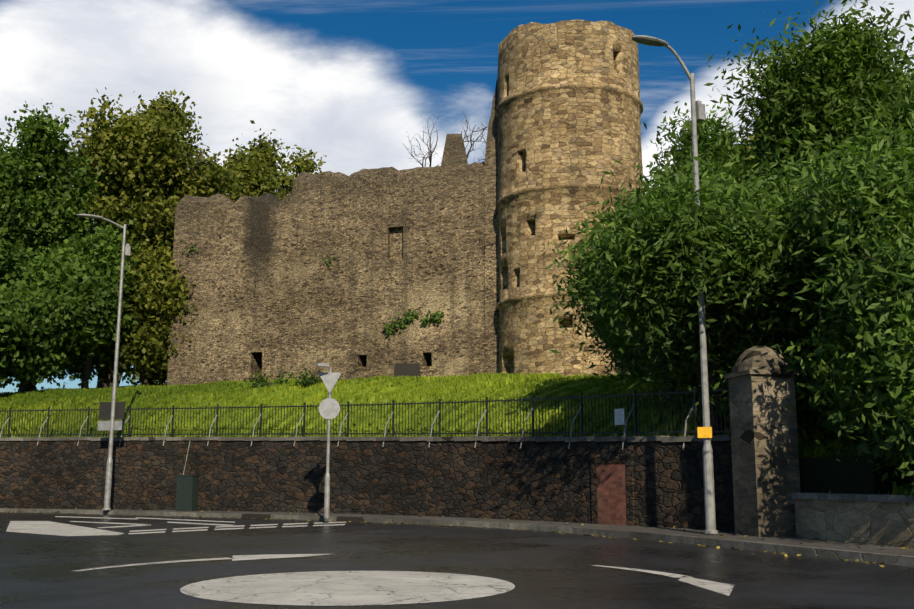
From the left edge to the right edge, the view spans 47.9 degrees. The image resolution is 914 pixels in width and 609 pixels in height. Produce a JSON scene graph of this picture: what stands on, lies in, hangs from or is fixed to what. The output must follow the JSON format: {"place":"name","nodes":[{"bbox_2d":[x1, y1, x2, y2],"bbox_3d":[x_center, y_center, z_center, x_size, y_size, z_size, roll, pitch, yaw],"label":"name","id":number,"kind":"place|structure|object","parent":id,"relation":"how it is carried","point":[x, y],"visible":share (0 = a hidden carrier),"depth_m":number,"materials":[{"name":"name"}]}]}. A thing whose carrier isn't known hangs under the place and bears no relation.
{"place":"outdoors","nodes":[
{"label":"outdoors","id":0,"kind":"place"},
{"bbox_2d":[220,120,291,202],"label":"tree","id":1,"kind":"object","parent":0,"point":[262,176],"depth_m":58.77,"materials":[{"name":"green plant"}]},
{"bbox_2d":[272,139,326,197],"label":"tree","id":2,"kind":"object","parent":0,"point":[307,165],"depth_m":66.10,"materials":[{"name":"green plant"}]},
{"bbox_2d":[0,512,913,608],"bbox_3d":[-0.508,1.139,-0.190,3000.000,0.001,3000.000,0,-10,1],"label":"road","id":3,"kind":"structure","parent":0,"point":[556,571],"depth_m":13.51,"materials":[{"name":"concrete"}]},
{"bbox_2d":[0,440,734,531],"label":"retaining wall","id":4,"kind":"structure","parent":3,"relation":"on","point":[550,481],"depth_m":28.66,"materials":[{"name":"brown stone"}]},
{"bbox_2d":[183,440,190,474],"bbox_3d":[-8.536,5.323,32.380,0.277,2.269,0.036,-4,-10,22],"label":"conduit","id":5,"kind":"object","parent":4,"relation":"attached to","point":[186,457],"visible":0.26,"depth_m":32.45,"materials":[{"name":"grey metal"}]},
{"bbox_2d":[0,435,730,441],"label":"wall coping","id":6,"kind":"object","parent":4,"relation":"on","point":[717,438],"depth_m":27.68,"materials":[{"name":"grey concrete"}]},
{"bbox_2d":[0,402,694,449],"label":"fence braces","id":7,"kind":"object","parent":6,"relation":"on","point":[387,423],"visible":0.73,"depth_m":27.83,"materials":[{"name":"grey metal"}]},
{"bbox_2d":[0,386,730,437],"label":"railings","id":8,"kind":"object","parent":6,"relation":"on","point":[533,433],"visible":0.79,"depth_m":28.09,"materials":[{"name":"metal"}]},
{"bbox_2d":[614,408,624,424],"bbox_3d":[3.650,2.522,23.091,0.012,0.360,0.300,7,-12,-36],"label":"fence notice","id":9,"kind":"object","parent":8,"relation":"attached to","point":[619,417],"visible":0.93,"depth_m":23.08,"materials":[{"name":"metal"}]},
{"bbox_2d":[590,453,634,525],"bbox_3d":[3.401,4.057,22.542,0.050,1.543,1.272,7,-12,-36],"label":"door surround","id":10,"kind":"object","parent":4,"relation":"attached to","point":[627,459],"visible":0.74,"depth_m":22.47,"materials":[{"name":"brown stone"}]},
{"bbox_2d":[597,463,626,525],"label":"door","id":11,"kind":"structure","parent":10,"relation":"in","point":[611,493],"depth_m":22.52,"materials":[{"name":"red metal"}]},
{"bbox_2d":[6,516,733,605],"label":"road markings","id":12,"kind":"object","parent":3,"relation":"on","point":[333,588],"visible":0.94,"depth_m":11.20,"materials":[{"name":"paint"}]},
{"bbox_2d":[0,508,913,566],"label":"kerb","id":13,"kind":"structure","parent":3,"relation":"on","point":[900,560],"depth_m":21.11,"materials":[{"name":"grey concrete"}]},
{"bbox_2d":[1,508,913,569],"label":"fallen leaves","id":14,"kind":"object","parent":3,"relation":"on","point":[906,548],"visible":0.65,"depth_m":21.27,"materials":[{"name":"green plant"}]},
{"bbox_2d":[443,526,545,545],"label":"drain covers","id":15,"kind":"object","parent":3,"relation":"on","point":[512,544],"visible":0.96,"depth_m":17.83,"materials":[{"name":"black metal"}]},
{"bbox_2d":[794,499,913,547],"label":"wall","id":16,"kind":"structure","parent":3,"relation":"on","point":[878,523],"depth_m":16.17,"materials":[{"name":"stone"}]},
{"bbox_2d":[792,493,913,502],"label":"wall coping","id":17,"kind":"object","parent":16,"relation":"on","point":[868,497],"depth_m":16.14,"materials":[{"name":"grey concrete"}]},
{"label":"earth bank","id":18,"kind":"structure","parent":3,"relation":"on"},
{"bbox_2d":[689,320,854,457],"bbox_3d":[7.188,1.882,20.065,5.022,4.230,4.403,0,-10,1],"label":"shrub","id":19,"kind":"object","parent":18,"relation":"on","point":[805,421],"depth_m":19.61,"materials":[{"name":"green plant"}]},
{"bbox_2d":[760,87,913,455],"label":"tree","id":20,"kind":"object","parent":18,"relation":"on","point":[851,266],"depth_m":16.92,"materials":[{"name":"green plant"}]},
{"bbox_2d":[775,286,913,466],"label":"shrub","id":21,"kind":"object","parent":18,"relation":"on","point":[828,371],"depth_m":17.17,"materials":[{"name":"green plant"}]},
{"bbox_2d":[827,254,913,505],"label":"shrub","id":22,"kind":"object","parent":18,"relation":"on","point":[897,434],"depth_m":15.11,"materials":[{"name":"green plant"}]},
{"bbox_2d":[0,377,913,494],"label":"grass blades","id":23,"kind":"object","parent":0,"point":[809,445],"depth_m":32.14,"materials":[{"name":"green plant"}]},
{"bbox_2d":[0,128,14,157],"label":"tree","id":24,"kind":"object","parent":23,"relation":"on","point":[3,141],"visible":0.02,"depth_m":55.07,"materials":[{"name":"green plant"}]},
{"bbox_2d":[0,227,83,391],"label":"tree","id":25,"kind":"object","parent":23,"relation":"on","point":[12,321],"depth_m":40.75,"materials":[{"name":"green plant"}]},
{"bbox_2d":[0,244,107,391],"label":"tree","id":26,"kind":"object","parent":23,"relation":"on","point":[55,362],"depth_m":42.07,"materials":[{"name":"green plant"}]},
{"bbox_2d":[0,101,118,391],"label":"tree","id":27,"kind":"object","parent":23,"relation":"on","point":[19,201],"depth_m":47.31,"materials":[{"name":"green plant"}]},
{"bbox_2d":[28,210,155,389],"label":"tree","id":28,"kind":"object","parent":23,"relation":"on","point":[87,289],"depth_m":43.16,"materials":[{"name":"green plant"}]},
{"bbox_2d":[78,169,107,387],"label":"tree","id":29,"kind":"object","parent":23,"relation":"on","point":[99,384],"depth_m":62.28,"materials":[{"name":"green plant"}]},
{"bbox_2d":[57,210,165,387],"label":"tree","id":30,"kind":"object","parent":23,"relation":"on","point":[75,371],"depth_m":55.27,"materials":[{"name":"green plant"}]},
{"bbox_2d":[93,225,197,385],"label":"tree","id":31,"kind":"object","parent":23,"relation":"on","point":[158,291],"depth_m":44.54,"materials":[{"name":"green plant"}]},
{"bbox_2d":[65,87,251,385],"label":"tree","id":32,"kind":"object","parent":23,"relation":"on","point":[123,133],"depth_m":48.81,"materials":[{"name":"green plant"}]},
{"bbox_2d":[241,367,294,388],"bbox_3d":[-7.010,3.039,38.190,1.910,1.402,1.702,0,-10,1],"label":"shrub","id":33,"kind":"object","parent":23,"relation":"on","point":[257,383],"depth_m":38.15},
{"bbox_2d":[286,366,341,387],"bbox_3d":[-5.115,2.978,36.652,2.282,1.588,1.798,0,-10,1],"label":"shrub","id":34,"kind":"object","parent":23,"relation":"on","point":[317,380],"depth_m":36.60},
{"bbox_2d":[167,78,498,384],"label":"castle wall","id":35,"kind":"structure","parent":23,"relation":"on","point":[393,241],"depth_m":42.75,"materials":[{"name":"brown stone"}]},
{"bbox_2d":[182,243,444,338],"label":"ivy","id":36,"kind":"object","parent":35,"relation":"attached to","point":[434,317],"visible":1,"depth_m":41.48,"materials":[{"name":"green plant"}]},
{"bbox_2d":[248,347,436,377],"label":"window surrounds","id":37,"kind":"object","parent":35,"relation":"attached to","point":[433,350],"visible":0.88,"depth_m":41.76,"materials":[{"name":"stone"}]},
{"bbox_2d":[403,114,487,166],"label":"bare trees","id":38,"kind":"object","parent":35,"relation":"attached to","point":[431,151],"visible":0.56,"depth_m":49.13,"materials":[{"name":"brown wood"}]},
{"bbox_2d":[441,134,467,165],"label":"chimney","id":39,"kind":"object","parent":35,"relation":"attached to","point":[453,144],"visible":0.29,"depth_m":48.78,"materials":[{"name":"stone"}]},
{"bbox_2d":[51,359,667,408],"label":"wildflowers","id":40,"kind":"object","parent":23,"relation":"on","point":[277,372],"visible":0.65,"depth_m":38.93,"materials":[{"name":"plant"}]},
{"bbox_2d":[394,363,420,376],"bbox_3d":[-1.870,2.709,39.137,1.072,0.879,0.600,0,-10,1],"label":"information board","id":41,"kind":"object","parent":23,"relation":"on","point":[409,369],"depth_m":38.91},
{"bbox_2d":[0,371,913,494],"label":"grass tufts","id":42,"kind":"object","parent":23,"relation":"on","point":[230,393],"visible":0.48,"depth_m":33.36,"materials":[{"name":"green plant"}]},
{"bbox_2d":[531,139,725,400],"bbox_3d":[5.252,-0.618,25.830,6.606,6.723,7.063,0,-10,1],"label":"tree","id":43,"kind":"object","parent":23,"relation":"on","point":[629,357],"depth_m":25.42,"materials":[{"name":"green plant"}]},
{"bbox_2d":[617,350,728,413],"bbox_3d":[6.032,1.589,23.257,4.785,3.829,4.771,0,-10,1],"label":"shrub","id":44,"kind":"object","parent":23,"relation":"on","point":[676,383],"depth_m":23.39,"materials":[{"name":"green plant"}]},
{"bbox_2d":[550,144,843,435],"bbox_3d":[4.934,-0.137,21.165,6.156,5.997,7.419,0,-10,1],"label":"tree","id":45,"kind":"object","parent":23,"relation":"on","point":[665,259],"depth_m":19.82,"materials":[{"name":"green plant"}]},
{"bbox_2d":[672,128,761,188],"bbox_3d":[10.638,-1.776,36.385,7.080,9.971,7.108,0,-10,1],"label":"tree","id":46,"kind":"object","parent":23,"relation":"on","point":[751,146],"depth_m":35.43,"materials":[{"name":"green plant"}]},
{"bbox_2d":[623,129,847,382],"bbox_3d":[6.197,-0.368,21.568,6.164,6.010,5.651,0,-10,1],"label":"tree","id":47,"kind":"object","parent":23,"relation":"on","point":[789,183],"depth_m":20.48,"materials":[{"name":"green plant"}]},
{"bbox_2d":[896,36,913,95],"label":"tree","id":48,"kind":"object","parent":23,"relation":"on","point":[912,38],"depth_m":29.40,"materials":[{"name":"green plant"}]},
{"bbox_2d":[0,0,913,392],"label":"sky","id":49,"kind":"structure","parent":0,"point":[352,80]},
{"bbox_2d":[69,509,913,555],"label":"pavement","id":50,"kind":"structure","parent":0,"point":[794,540],"depth_m":20.05,"materials":[{"name":"grey concrete"}]},
{"bbox_2d":[76,214,130,509],"bbox_3d":[-11.545,1.769,32.880,1.726,9.446,0.300,6,-11,-30],"label":"street lamp","id":51,"kind":"object","parent":50,"relation":"on","point":[109,465],"visible":1,"depth_m":33.10,"materials":[{"name":"grey metal"}]},
{"bbox_2d":[98,421,121,429],"bbox_3d":[-11.120,3.880,32.951,0.900,0.300,0.030,-3,-10,18],"label":"sign","id":52,"kind":"object","parent":51,"relation":"attached to","point":[103,425],"visible":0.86,"depth_m":32.96,"materials":[{"name":"white metal"}]},
{"bbox_2d":[99,402,124,418],"bbox_3d":[-11.090,3.408,33.050,0.950,0.550,0.030,-3,-10,18],"label":"sign","id":53,"kind":"object","parent":51,"relation":"attached to","point":[104,410],"visible":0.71,"depth_m":33.04,"materials":[{"name":"grey metal"}]},
{"bbox_2d":[176,475,199,510],"bbox_3d":[-8.413,5.870,32.073,0.641,1.090,0.340,-4,-10,22],"label":"feeder cabinet","id":54,"kind":"object","parent":50,"relation":"on","point":[187,493],"visible":0.93,"depth_m":31.94,"materials":[{"name":"metal"}]},
{"bbox_2d":[324,367,331,517],"bbox_3d":[-3.315,3.534,26.480,0.133,3.841,0.140,0,-10,1],"label":"sign post","id":55,"kind":"object","parent":50,"relation":"on","point":[327,498],"visible":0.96,"depth_m":26.28,"materials":[{"name":"grey metal"}]},
{"bbox_2d":[316,363,341,418],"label":"road signs","id":56,"kind":"object","parent":55,"relation":"attached to","point":[329,408],"visible":0.96,"depth_m":26.58,"materials":[{"name":"white metal"}]},
{"bbox_2d":[631,35,717,533],"bbox_3d":[4.095,-0.501,19.356,1.601,9.436,0.300,4,-11,-25],"label":"street lamp","id":57,"kind":"object","parent":50,"relation":"on","point":[697,111],"visible":0.94,"depth_m":19.36,"materials":[{"name":"grey metal"}]},
{"bbox_2d":[697,427,711,437],"bbox_3d":[4.585,2.368,19.033,0.260,0.200,0.012,-2,-10,12],"label":"yellow notice","id":58,"kind":"object","parent":57,"relation":"attached to","point":[704,432],"visible":1,"depth_m":19.03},
{"bbox_2d":[724,346,800,536],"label":"gate pier","id":59,"kind":"structure","parent":50,"relation":"on","point":[765,453],"depth_m":18.36,"materials":[{"name":"stone"}]},
{"bbox_2d":[495,19,642,375],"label":"castle tower","id":60,"kind":"structure","parent":0,"point":[569,111],"depth_m":38.85,"materials":[{"name":"beige stone"}]},
{"bbox_2d":[635,97,755,203],"bbox_3d":[8.147,-1.960,33.925,5.178,9.514,6.208,0,-10,1],"label":"tree","id":61,"kind":"object","parent":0,"point":[706,142],"depth_m":33.53,"materials":[{"name":"green plant"}]},
{"bbox_2d":[703,0,913,191],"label":"tree","id":62,"kind":"object","parent":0,"point":[774,124],"depth_m":24.68,"materials":[{"name":"green plant"}]}
]}

